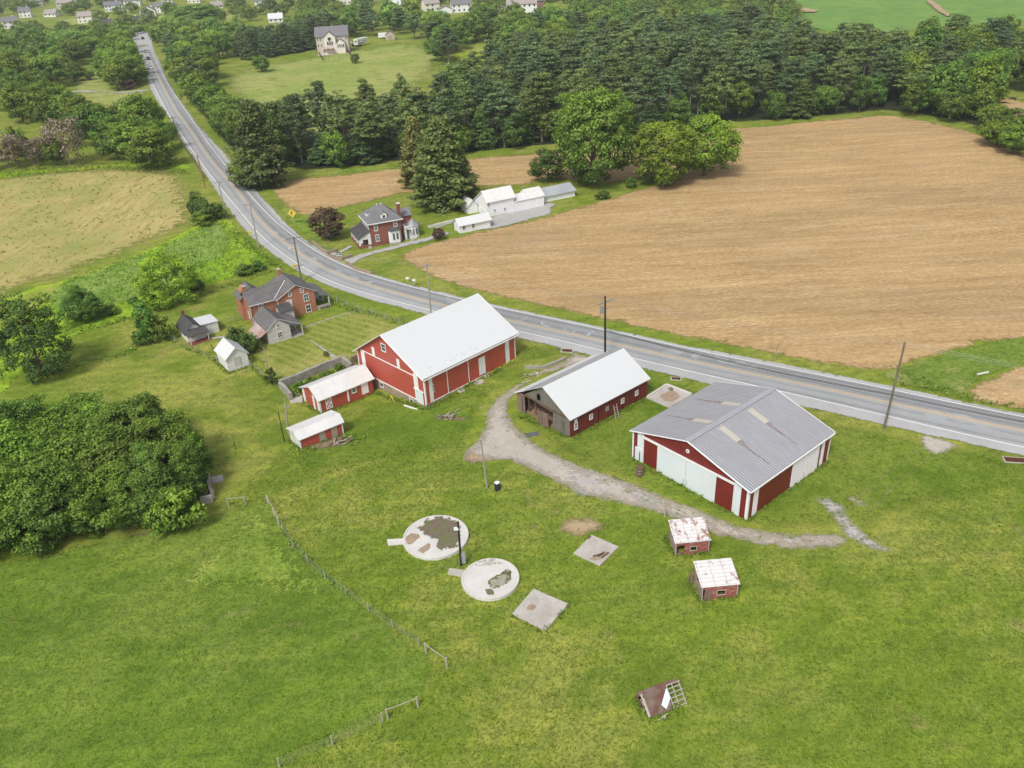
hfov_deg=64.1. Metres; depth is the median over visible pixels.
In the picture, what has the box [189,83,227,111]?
broadleaf tree
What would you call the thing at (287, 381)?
stone wall
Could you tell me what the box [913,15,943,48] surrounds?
broadleaf tree
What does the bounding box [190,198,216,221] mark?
shrub
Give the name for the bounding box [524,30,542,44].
pine tree
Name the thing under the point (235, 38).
spruce tree
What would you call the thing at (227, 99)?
broadleaf tree
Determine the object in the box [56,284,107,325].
bush
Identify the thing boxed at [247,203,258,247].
utility pole
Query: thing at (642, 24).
broadleaf tree
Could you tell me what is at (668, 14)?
broadleaf tree
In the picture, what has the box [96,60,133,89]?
broadleaf tree
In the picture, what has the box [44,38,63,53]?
broadleaf tree
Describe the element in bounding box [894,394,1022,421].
overhead wires
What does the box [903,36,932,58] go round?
pine tree
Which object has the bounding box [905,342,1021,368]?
overhead wires
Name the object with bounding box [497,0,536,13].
distant house
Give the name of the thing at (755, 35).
pine tree
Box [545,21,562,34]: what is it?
broadleaf tree
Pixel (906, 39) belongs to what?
pine tree
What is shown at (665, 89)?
pine tree
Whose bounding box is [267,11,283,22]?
distant house
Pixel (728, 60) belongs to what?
pine tree
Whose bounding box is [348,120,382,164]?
spruce tree
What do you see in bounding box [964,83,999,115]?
broadleaf tree
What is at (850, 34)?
pine tree
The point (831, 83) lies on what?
pine tree
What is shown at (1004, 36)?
pine tree
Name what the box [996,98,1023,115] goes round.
field
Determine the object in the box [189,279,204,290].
shrub
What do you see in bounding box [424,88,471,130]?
pine tree
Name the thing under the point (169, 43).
pine tree
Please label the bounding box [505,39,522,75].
pine tree
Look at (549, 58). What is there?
pine tree
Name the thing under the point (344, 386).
red shed
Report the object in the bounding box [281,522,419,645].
wire fence
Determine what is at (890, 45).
pine tree
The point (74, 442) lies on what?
broadleaf tree
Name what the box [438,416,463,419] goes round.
dirt patch
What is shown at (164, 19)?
broadleaf tree
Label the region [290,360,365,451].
yard weeds
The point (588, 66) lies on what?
pine tree
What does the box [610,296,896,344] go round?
overhead wires
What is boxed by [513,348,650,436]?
weathered barn
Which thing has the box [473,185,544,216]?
white barn
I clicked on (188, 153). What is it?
guardrail
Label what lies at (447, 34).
pine tree
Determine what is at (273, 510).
fence brace
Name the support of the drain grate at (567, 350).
on the ground at (240, 408)
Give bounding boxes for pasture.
[0,502,432,767]
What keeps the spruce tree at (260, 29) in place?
on the ground at (240, 408)
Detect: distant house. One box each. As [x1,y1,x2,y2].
[0,15,17,28]
[17,6,32,17]
[29,0,44,5]
[43,8,61,16]
[55,0,74,8]
[76,10,94,22]
[97,18,115,25]
[103,0,129,11]
[115,15,142,24]
[122,0,142,5]
[139,5,157,15]
[152,1,163,12]
[187,0,201,2]
[209,0,222,7]
[254,0,266,7]
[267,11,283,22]
[339,0,350,4]
[390,0,402,4]
[421,0,439,11]
[438,0,471,13]
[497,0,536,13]
[537,0,544,8]
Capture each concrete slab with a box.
[387,538,402,545]
[447,568,463,576]
[512,589,567,630]
[574,535,617,565]
[646,383,691,407]
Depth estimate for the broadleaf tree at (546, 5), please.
444.79 m
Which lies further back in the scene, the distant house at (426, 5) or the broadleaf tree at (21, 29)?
the distant house at (426, 5)
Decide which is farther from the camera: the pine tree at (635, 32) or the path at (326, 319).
the pine tree at (635, 32)
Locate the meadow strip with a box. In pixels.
[0,242,167,335]
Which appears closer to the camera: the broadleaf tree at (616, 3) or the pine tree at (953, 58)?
the pine tree at (953, 58)
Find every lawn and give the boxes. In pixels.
[55,13,239,30]
[74,71,144,105]
[218,43,442,132]
[254,309,404,377]
[455,43,488,66]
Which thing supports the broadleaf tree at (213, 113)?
on the ground at (240, 408)
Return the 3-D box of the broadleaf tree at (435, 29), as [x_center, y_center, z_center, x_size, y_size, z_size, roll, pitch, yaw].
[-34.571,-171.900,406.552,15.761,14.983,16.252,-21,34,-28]
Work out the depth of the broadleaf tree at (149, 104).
265.41 m
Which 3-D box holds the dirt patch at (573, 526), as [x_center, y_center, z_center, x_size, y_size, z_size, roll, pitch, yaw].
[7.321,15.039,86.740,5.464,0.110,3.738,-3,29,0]
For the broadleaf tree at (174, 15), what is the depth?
553.86 m
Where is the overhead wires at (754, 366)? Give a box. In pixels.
[604,330,893,395]
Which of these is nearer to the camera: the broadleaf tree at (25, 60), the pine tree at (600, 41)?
the pine tree at (600, 41)
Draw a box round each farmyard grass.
[302,346,548,473]
[523,379,1023,529]
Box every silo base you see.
[403,515,468,560]
[461,558,518,600]
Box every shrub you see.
[5,125,31,156]
[23,137,41,158]
[101,303,119,314]
[126,296,137,304]
[130,331,148,344]
[138,293,156,302]
[140,492,189,537]
[150,314,177,341]
[152,482,210,532]
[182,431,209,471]
[186,191,208,217]
[188,210,211,226]
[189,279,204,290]
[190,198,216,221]
[210,202,228,218]
[226,326,250,345]
[234,263,257,275]
[239,333,261,353]
[249,260,266,270]
[262,367,277,383]
[294,381,303,390]
[304,377,316,383]
[319,370,333,377]
[334,363,344,371]
[432,228,445,238]
[594,189,610,198]
[625,177,636,187]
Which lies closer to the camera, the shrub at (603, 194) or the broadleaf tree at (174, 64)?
the shrub at (603, 194)
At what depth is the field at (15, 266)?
194.31 m
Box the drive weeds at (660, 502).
[506,430,810,541]
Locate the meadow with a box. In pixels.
[0,216,267,392]
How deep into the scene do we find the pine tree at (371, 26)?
484.03 m
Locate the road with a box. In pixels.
[140,50,1023,446]
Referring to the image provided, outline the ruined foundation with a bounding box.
[199,473,223,503]
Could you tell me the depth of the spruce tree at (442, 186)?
180.34 m
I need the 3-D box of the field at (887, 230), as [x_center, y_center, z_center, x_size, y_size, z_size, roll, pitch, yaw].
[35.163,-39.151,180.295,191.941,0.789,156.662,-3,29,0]
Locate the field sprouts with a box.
[0,172,188,287]
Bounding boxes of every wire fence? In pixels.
[164,332,217,362]
[277,712,383,767]
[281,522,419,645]
[326,292,412,323]
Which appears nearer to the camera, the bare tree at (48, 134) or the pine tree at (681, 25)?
the bare tree at (48, 134)
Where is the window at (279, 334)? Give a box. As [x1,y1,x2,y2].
[277,331,282,337]
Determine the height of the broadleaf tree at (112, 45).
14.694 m
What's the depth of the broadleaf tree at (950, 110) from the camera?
232.27 m
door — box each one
[234,356,241,365]
[325,397,332,409]
[361,382,368,394]
[413,387,423,404]
[478,356,485,374]
[537,410,548,428]
[553,417,563,433]
[635,446,641,461]
[656,446,685,484]
[685,461,716,502]
[790,455,806,486]
[804,446,819,476]
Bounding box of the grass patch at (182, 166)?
[0,162,192,177]
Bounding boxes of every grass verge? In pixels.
[269,195,338,252]
[286,165,400,180]
[884,337,1023,394]
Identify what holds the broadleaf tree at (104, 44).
on the ground at (240, 408)
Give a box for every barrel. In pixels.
[494,481,499,490]
[635,465,643,476]
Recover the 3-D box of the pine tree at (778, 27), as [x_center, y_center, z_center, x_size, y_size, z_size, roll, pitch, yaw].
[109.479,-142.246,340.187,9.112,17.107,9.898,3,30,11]
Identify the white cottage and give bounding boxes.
[176,310,211,345]
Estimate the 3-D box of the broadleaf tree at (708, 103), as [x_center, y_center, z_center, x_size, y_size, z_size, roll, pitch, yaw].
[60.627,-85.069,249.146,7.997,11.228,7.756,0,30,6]
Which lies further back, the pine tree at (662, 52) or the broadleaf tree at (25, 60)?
the broadleaf tree at (25, 60)
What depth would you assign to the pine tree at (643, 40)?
327.17 m
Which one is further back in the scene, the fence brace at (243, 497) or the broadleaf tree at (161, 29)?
the broadleaf tree at (161, 29)
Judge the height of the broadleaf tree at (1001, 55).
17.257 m
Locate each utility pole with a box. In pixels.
[197,155,205,188]
[215,181,227,218]
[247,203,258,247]
[286,236,301,277]
[423,264,431,312]
[597,296,612,351]
[883,342,905,428]
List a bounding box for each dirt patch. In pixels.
[292,362,356,397]
[310,437,346,448]
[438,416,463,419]
[467,452,487,461]
[560,518,601,534]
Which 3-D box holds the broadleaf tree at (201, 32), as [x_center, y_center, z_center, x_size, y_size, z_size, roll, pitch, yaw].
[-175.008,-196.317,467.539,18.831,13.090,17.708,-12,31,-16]
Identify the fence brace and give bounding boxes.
[226,496,246,506]
[266,495,279,524]
[385,696,418,719]
[424,643,447,667]
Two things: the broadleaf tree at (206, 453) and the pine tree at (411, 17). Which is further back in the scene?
the pine tree at (411, 17)
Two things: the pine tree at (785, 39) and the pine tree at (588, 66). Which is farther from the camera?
the pine tree at (785, 39)
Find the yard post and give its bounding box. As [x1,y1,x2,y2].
[278,412,284,441]
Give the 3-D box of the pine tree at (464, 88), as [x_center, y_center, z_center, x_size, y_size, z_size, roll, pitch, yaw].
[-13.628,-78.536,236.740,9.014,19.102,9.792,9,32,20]
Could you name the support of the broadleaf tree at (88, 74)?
on the lawn at (108, 97)
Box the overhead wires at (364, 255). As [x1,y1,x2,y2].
[290,238,423,265]
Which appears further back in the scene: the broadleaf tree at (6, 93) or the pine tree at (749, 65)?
the broadleaf tree at (6, 93)
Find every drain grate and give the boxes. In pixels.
[560,348,573,352]
[670,377,681,380]
[1001,456,1023,463]
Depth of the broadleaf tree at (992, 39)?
284.59 m
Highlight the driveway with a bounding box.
[345,232,448,263]
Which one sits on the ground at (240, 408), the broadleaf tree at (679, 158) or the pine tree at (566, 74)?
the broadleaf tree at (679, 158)
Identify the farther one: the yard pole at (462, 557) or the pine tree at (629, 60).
the pine tree at (629, 60)
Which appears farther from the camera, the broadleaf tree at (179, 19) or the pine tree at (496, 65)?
the broadleaf tree at (179, 19)
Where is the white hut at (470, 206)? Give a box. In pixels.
[461,195,478,213]
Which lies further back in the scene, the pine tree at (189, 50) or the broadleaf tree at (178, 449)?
the pine tree at (189, 50)
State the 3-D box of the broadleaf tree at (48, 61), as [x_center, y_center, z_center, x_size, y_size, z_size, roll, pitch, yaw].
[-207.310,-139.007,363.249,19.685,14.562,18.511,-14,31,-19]
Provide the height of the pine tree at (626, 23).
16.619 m
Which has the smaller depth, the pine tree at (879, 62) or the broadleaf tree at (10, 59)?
the pine tree at (879, 62)
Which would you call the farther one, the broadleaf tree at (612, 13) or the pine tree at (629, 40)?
the broadleaf tree at (612, 13)
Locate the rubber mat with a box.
[524,431,538,436]
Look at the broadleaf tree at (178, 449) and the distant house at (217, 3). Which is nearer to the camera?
the broadleaf tree at (178, 449)
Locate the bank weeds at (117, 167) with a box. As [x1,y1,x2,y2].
[1,161,1019,409]
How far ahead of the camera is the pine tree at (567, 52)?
318.76 m
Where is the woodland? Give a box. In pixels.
[0,0,806,38]
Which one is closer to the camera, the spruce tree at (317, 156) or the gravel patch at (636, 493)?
the gravel patch at (636, 493)
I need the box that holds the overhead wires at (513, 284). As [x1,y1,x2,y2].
[425,264,603,297]
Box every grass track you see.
[851,449,919,505]
[868,454,931,510]
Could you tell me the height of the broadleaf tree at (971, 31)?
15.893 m
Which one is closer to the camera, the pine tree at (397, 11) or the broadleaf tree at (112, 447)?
the broadleaf tree at (112, 447)
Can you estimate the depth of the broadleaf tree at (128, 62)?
354.98 m
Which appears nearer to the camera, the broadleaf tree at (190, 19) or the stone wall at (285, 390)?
the stone wall at (285, 390)
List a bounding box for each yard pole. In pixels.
[283,398,288,433]
[454,521,465,565]
[480,439,487,488]
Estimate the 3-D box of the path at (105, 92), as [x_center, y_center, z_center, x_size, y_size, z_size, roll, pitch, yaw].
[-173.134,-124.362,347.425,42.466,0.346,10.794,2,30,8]
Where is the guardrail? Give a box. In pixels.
[171,123,203,177]
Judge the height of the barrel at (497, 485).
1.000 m
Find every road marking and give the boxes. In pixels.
[140,52,1022,446]
[147,52,1023,429]
[150,60,1023,431]
[153,55,1023,416]
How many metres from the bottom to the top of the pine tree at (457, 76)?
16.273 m
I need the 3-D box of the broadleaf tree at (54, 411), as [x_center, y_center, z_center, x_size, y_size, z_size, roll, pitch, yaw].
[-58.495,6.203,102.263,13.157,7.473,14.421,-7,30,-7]
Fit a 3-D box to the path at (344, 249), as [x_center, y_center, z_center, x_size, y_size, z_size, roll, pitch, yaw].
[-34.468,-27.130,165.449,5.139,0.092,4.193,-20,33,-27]
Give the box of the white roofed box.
[193,314,219,335]
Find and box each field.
[0,168,191,293]
[273,115,1023,369]
[795,0,1023,32]
[969,367,1023,409]
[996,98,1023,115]
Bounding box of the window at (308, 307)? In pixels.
[305,304,311,312]
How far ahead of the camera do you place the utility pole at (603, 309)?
115.67 m
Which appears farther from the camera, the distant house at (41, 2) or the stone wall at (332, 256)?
the distant house at (41, 2)
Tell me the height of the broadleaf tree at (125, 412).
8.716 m
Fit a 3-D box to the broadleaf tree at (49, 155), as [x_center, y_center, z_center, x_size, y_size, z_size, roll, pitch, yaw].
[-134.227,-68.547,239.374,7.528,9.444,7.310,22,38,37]
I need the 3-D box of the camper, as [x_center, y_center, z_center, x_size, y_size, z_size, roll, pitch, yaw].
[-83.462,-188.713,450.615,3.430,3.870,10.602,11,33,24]
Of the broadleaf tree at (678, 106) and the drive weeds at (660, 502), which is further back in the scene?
the broadleaf tree at (678, 106)
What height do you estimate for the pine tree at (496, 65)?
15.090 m
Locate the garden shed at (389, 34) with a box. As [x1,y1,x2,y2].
[385,30,394,39]
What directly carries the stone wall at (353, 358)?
on the ground at (240, 408)
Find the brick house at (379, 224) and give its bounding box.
[350,202,418,248]
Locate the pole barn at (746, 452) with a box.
[629,382,835,519]
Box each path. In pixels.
[72,89,148,92]
[303,310,356,327]
[303,335,335,357]
[332,245,351,255]
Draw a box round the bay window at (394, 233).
[387,227,401,244]
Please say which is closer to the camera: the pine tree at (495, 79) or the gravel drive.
the gravel drive
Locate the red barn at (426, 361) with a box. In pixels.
[352,294,519,407]
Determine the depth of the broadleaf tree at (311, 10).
530.92 m
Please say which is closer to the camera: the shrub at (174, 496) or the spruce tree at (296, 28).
the shrub at (174, 496)
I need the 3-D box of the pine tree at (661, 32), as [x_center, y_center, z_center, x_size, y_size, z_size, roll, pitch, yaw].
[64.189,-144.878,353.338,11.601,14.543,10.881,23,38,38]
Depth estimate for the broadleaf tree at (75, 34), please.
462.20 m
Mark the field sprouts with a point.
(81, 217)
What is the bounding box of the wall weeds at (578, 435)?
[212,359,829,722]
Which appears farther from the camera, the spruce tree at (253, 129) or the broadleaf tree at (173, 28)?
the broadleaf tree at (173, 28)
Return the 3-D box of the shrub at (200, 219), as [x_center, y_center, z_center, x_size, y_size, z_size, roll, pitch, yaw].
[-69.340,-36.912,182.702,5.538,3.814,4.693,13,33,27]
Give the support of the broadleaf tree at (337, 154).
on the ground at (240, 408)
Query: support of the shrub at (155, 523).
on the pasture
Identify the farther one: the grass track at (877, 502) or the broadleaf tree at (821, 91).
the broadleaf tree at (821, 91)
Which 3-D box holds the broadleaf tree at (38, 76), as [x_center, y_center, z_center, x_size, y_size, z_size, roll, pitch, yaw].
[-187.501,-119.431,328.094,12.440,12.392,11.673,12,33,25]
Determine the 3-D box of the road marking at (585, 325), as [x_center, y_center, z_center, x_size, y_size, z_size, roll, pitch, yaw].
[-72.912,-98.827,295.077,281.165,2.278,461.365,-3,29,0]
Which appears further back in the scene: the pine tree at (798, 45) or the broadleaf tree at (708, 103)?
the pine tree at (798, 45)
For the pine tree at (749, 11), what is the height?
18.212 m
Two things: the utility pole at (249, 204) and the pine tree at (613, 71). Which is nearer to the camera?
the utility pole at (249, 204)
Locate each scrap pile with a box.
[329,436,353,445]
[436,407,482,419]
[521,371,539,378]
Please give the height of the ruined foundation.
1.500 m
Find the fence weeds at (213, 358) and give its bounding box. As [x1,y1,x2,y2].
[72,295,408,606]
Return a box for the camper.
[353,37,367,45]
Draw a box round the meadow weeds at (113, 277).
[51,222,229,306]
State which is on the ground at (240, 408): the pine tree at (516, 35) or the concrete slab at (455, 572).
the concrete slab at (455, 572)
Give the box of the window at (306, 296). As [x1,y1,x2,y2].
[303,293,309,301]
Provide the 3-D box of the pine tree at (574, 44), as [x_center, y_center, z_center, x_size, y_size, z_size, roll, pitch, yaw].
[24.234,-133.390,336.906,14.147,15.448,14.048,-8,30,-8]
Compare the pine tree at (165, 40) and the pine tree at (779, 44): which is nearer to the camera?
the pine tree at (779, 44)
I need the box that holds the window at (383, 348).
[380,343,385,352]
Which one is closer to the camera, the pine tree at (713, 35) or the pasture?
the pasture
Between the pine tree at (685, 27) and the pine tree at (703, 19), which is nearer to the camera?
the pine tree at (703, 19)
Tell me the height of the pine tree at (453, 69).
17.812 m
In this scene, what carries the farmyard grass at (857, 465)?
on the ground at (240, 408)
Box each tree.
[0,35,17,49]
[0,46,13,51]
[0,48,26,62]
[0,49,31,80]
[0,52,36,67]
[0,62,5,77]
[0,70,24,81]
[0,79,26,117]
[0,80,31,122]
[0,130,27,167]
[0,138,25,167]
[0,291,75,383]
[0,398,52,436]
[0,417,18,458]
[0,419,58,516]
[0,453,105,556]
[0,457,54,551]
[2,65,29,72]
[3,30,21,43]
[4,413,136,507]
[5,36,22,48]
[7,391,102,438]
[9,25,27,35]
[13,77,34,102]
[15,69,39,84]
[15,86,53,113]
[17,135,46,164]
[18,32,38,54]
[18,54,49,80]
[20,85,61,128]
[22,53,69,80]
[23,28,46,53]
[23,41,46,57]
[24,26,41,35]
[27,70,61,93]
[32,77,65,95]
[32,94,62,118]
[34,455,126,537]
[36,136,63,164]
[37,44,71,70]
[38,116,87,164]
[39,77,61,94]
[40,29,56,35]
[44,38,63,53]
[44,89,87,123]
[45,33,70,48]
[45,53,70,80]
[50,28,78,38]
[52,396,144,456]
[56,38,86,61]
[57,94,93,130]
[59,424,171,513]
[60,61,87,80]
[62,29,95,51]
[62,100,111,139]
[66,24,95,44]
[78,35,100,55]
[82,70,95,79]
[85,28,102,53]
[85,112,120,151]
[85,391,180,459]
[85,450,164,528]
[89,48,115,70]
[92,121,130,158]
[94,62,114,84]
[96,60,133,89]
[97,38,114,62]
[98,102,127,120]
[101,33,123,42]
[101,50,132,63]
[103,29,120,38]
[107,113,159,161]
[108,43,120,51]
[111,21,133,38]
[111,54,142,83]
[114,36,136,47]
[115,91,160,136]
[116,29,133,39]
[116,41,142,63]
[119,79,134,89]
[120,441,210,525]
[122,56,149,80]
[123,126,176,168]
[124,51,145,66]
[124,100,166,120]
[129,24,143,33]
[129,97,165,120]
[130,246,199,308]
[131,301,154,343]
[132,407,206,460]
[139,115,177,143]
[146,20,166,38]
[148,24,173,45]
[151,438,208,505]
[153,15,174,27]
[159,32,179,46]
[160,40,174,53]
[163,47,189,77]
[164,3,221,20]
[164,53,194,80]
[166,13,178,17]
[166,16,188,27]
[167,21,186,40]
[168,34,191,51]
[173,39,195,51]
[174,25,199,36]
[176,71,206,102]
[178,20,189,36]
[178,56,206,82]
[178,435,213,470]
[183,33,209,49]
[184,16,199,29]
[184,45,196,56]
[188,18,211,32]
[188,57,218,84]
[189,28,209,37]
[189,46,218,77]
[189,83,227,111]
[192,35,218,57]
[195,80,225,113]
[199,17,221,29]
[200,17,217,28]
[203,94,242,118]
[205,26,232,58]
[207,102,239,130]
[211,104,239,145]
[213,29,233,55]
[214,26,232,42]
[216,19,229,26]
[225,149,266,185]
[227,98,294,190]
[228,15,245,23]
[228,20,243,32]
[230,23,254,43]
[231,101,261,147]
[232,28,243,55]
[234,28,243,55]
[237,32,245,59]
[241,29,259,59]
[247,29,258,50]
[249,55,269,71]
[251,29,257,42]
[255,27,266,42]
[256,32,274,58]
[258,99,292,144]
[262,111,291,158]
[264,25,271,42]
[268,29,287,55]
[277,23,288,51]
[277,93,314,162]
[281,95,309,134]
[281,136,309,160]
[284,15,300,24]
[286,28,303,53]
[290,25,302,43]
[294,10,314,25]
[296,80,333,131]
[298,19,303,37]
[299,24,316,50]
[302,19,316,46]
[304,8,319,26]
[304,13,322,31]
[305,132,343,164]
[305,206,345,238]
[312,10,325,25]
[315,13,337,25]
[316,89,356,142]
[319,130,351,167]
[321,11,344,25]
[336,99,366,134]
[338,7,362,36]
[344,1,359,30]
[346,100,396,157]
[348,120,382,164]
[350,54,358,62]
[354,78,379,109]
[355,1,373,27]
[356,0,376,31]
[358,12,380,35]
[373,92,406,147]
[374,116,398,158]
[378,0,393,28]
[379,0,407,30]
[387,6,407,33]
[387,98,426,135]
[388,73,416,120]
[393,128,406,153]
[396,116,420,188]
[400,0,424,26]
[402,87,436,121]
[403,13,421,38]
[406,114,481,216]
[406,128,428,199]
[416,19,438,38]
[419,11,444,26]
[422,14,447,34]
[422,29,453,60]
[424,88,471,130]
[426,9,450,21]
[426,71,458,115]
[430,22,460,47]
[430,24,461,62]
[440,63,471,99]
[443,17,470,49]
[448,73,476,123]
[449,79,476,136]
[450,58,471,79]
[453,124,473,150]
[454,15,472,44]
[457,147,479,197]
[463,7,491,41]
[463,51,485,77]
[465,69,503,110]
[467,105,499,149]
[474,4,500,37]
[474,75,517,129]
[477,39,506,66]
[479,67,515,112]
[479,82,521,147]
[484,64,516,81]
[486,55,505,66]
[486,66,519,95]
[487,32,513,60]
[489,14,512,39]
[495,48,509,68]
[497,11,524,36]
[499,0,525,17]
[500,31,528,62]
[500,112,526,147]
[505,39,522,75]
[506,8,524,30]
[506,61,525,93]
[510,44,547,81]
[511,22,541,42]
[513,87,544,120]
[515,71,560,124]
[516,112,539,143]
[518,71,562,141]
[519,27,531,35]
[519,74,543,101]
[520,14,539,29]
[522,27,555,48]
[523,51,550,80]
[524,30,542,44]
[525,48,563,105]
[526,148,567,181]
[529,12,546,27]
[529,41,547,69]
[536,108,560,141]
[538,37,557,53]
[541,5,564,27]
[541,29,561,49]
[542,2,563,25]
[544,15,570,30]
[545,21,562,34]
[548,70,573,111]
[550,55,562,91]
[550,86,635,184]
[552,23,579,45]
[553,56,584,88]
[555,31,570,48]
[555,44,583,73]
[559,40,584,61]
[560,8,573,28]
[561,67,600,139]
[562,70,593,117]
[568,11,588,29]
[569,0,593,27]
[569,30,594,60]
[571,64,597,88]
[572,30,587,47]
[579,39,596,63]
[581,9,605,28]
[584,48,607,81]
[585,21,600,45]
[585,27,594,39]
[590,29,612,52]
[590,60,612,87]
[591,54,626,93]
[593,14,610,36]
[594,8,615,26]
[596,34,615,52]
[597,65,628,99]
[601,17,625,44]
[606,30,620,49]
[606,46,629,70]
[610,0,630,15]
[610,30,641,66]
[611,0,634,25]
[611,9,629,30]
[613,78,656,130]
[617,53,648,81]
[620,38,636,60]
[621,17,634,39]
[622,101,637,129]
[626,24,643,53]
[627,54,655,102]
[627,120,697,187]
[630,14,654,35]
[632,8,653,23]
[632,65,661,109]
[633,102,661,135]
[634,28,659,61]
[635,55,668,101]
[636,33,647,53]
[638,5,659,19]
[639,17,658,35]
[645,31,662,66]
[649,15,671,61]
[650,13,670,30]
[653,33,676,79]
[656,31,667,60]
[657,75,682,111]
[660,1,682,32]
[660,34,699,91]
[661,97,694,127]
[663,58,689,93]
[667,92,691,121]
[671,14,688,33]
[671,17,692,31]
[672,4,696,27]
[672,51,705,104]
[673,10,695,29]
[674,113,743,175]
[677,32,695,77]
[682,47,716,114]
[687,26,697,37]
[687,30,714,60]
[688,12,716,34]
[691,26,707,50]
[693,24,716,46]
[696,64,735,121]
[698,87,724,115]
[702,38,724,83]
[703,7,723,32]
[705,30,728,60]
[706,44,736,84]
[710,12,721,38]
[713,55,740,107]
[715,17,735,39]
[720,29,737,54]
[721,9,751,31]
[725,51,767,115]
[725,77,754,117]
[726,19,752,43]
[727,39,751,80]
[729,34,749,79]
[737,3,764,33]
[738,40,771,84]
[746,17,764,33]
[750,30,760,47]
[751,29,782,59]
[751,60,780,107]
[754,11,773,23]
[754,14,784,33]
[759,38,787,94]
[760,88,786,120]
[767,37,789,85]
[768,20,783,32]
[775,2,793,16]
[775,57,811,106]
[776,11,801,34]
[776,29,795,74]
[778,23,791,67]
[779,56,810,89]
[781,37,818,66]
[783,79,819,118]
[786,15,804,35]
[786,20,813,46]
[803,28,823,65]
[805,52,832,92]
[811,32,846,83]
[811,85,845,113]
[818,55,859,103]
[825,54,857,110]
[826,36,855,64]
[830,22,854,42]
[832,41,873,93]
[837,21,867,45]
[849,73,873,110]
[853,22,875,63]
[856,28,878,73]
[860,28,891,75]
[860,33,885,62]
[865,73,889,106]
[867,48,913,101]
[867,53,898,104]
[869,42,909,95]
[872,44,910,89]
[880,31,892,52]
[882,27,910,65]
[891,32,918,54]
[893,52,931,93]
[893,63,935,108]
[899,76,933,115]
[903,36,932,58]
[909,24,950,61]
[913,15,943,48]
[919,27,949,54]
[920,58,974,114]
[926,51,952,76]
[929,34,966,63]
[929,52,969,85]
[935,28,970,60]
[937,86,968,121]
[943,13,972,33]
[946,24,981,46]
[946,81,974,109]
[961,38,991,63]
[963,51,1012,91]
[963,54,1012,109]
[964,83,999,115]
[965,30,1002,56]
[968,48,1014,97]
[974,119,1017,145]
[975,104,1008,125]
[977,17,1016,44]
[984,107,1023,134]
[991,47,1023,78]
[992,26,1022,47]
[995,13,1023,47]
[997,120,1023,153]
[1008,48,1023,83]
[1013,36,1023,49]
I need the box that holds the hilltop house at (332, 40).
[314,25,350,55]
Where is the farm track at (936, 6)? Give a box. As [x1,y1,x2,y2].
[926,0,949,15]
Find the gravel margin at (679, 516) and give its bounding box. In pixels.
[463,353,844,547]
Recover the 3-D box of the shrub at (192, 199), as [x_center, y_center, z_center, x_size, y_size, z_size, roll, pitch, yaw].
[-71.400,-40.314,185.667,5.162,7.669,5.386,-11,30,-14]
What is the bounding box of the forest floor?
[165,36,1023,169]
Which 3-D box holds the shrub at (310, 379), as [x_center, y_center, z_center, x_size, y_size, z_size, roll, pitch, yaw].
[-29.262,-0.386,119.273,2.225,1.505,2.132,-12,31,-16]
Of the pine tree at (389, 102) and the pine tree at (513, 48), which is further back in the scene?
the pine tree at (513, 48)
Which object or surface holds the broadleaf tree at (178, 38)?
on the ground at (240, 408)
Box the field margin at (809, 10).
[801,8,817,11]
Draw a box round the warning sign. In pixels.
[288,209,295,222]
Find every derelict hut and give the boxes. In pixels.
[668,517,710,555]
[688,558,739,600]
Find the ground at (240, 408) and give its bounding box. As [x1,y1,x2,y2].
[0,0,1023,767]
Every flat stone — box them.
[290,395,302,402]
[474,379,483,383]
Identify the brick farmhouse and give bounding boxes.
[233,268,330,343]
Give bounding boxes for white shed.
[452,212,491,232]
[541,182,576,202]
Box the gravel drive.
[467,356,841,547]
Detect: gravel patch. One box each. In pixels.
[568,468,608,494]
[620,482,657,505]
[818,499,886,550]
[921,435,954,453]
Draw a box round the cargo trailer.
[378,32,386,38]
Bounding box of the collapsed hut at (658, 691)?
[636,679,686,720]
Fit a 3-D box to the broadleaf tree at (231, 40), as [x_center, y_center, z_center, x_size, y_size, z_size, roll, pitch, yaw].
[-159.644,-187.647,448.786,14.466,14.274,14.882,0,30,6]
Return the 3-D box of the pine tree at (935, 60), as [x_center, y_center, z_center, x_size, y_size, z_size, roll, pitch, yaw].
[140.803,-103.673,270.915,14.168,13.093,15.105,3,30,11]
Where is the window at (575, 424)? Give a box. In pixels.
[574,422,577,430]
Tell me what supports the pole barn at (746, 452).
on the ground at (240, 408)
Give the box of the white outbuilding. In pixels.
[214,337,249,371]
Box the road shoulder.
[133,31,1023,454]
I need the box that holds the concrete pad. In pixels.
[473,203,553,230]
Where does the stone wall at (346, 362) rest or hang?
on the ground at (240, 408)
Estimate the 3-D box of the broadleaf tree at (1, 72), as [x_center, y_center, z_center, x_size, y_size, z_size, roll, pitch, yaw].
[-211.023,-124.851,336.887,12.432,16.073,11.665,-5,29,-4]
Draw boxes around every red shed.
[286,410,343,448]
[299,364,374,412]
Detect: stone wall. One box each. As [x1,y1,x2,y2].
[278,355,342,386]
[278,382,292,399]
[312,240,337,253]
[330,253,352,259]
[341,356,352,367]
[348,263,372,274]
[349,353,357,362]
[428,220,452,227]
[525,356,566,368]

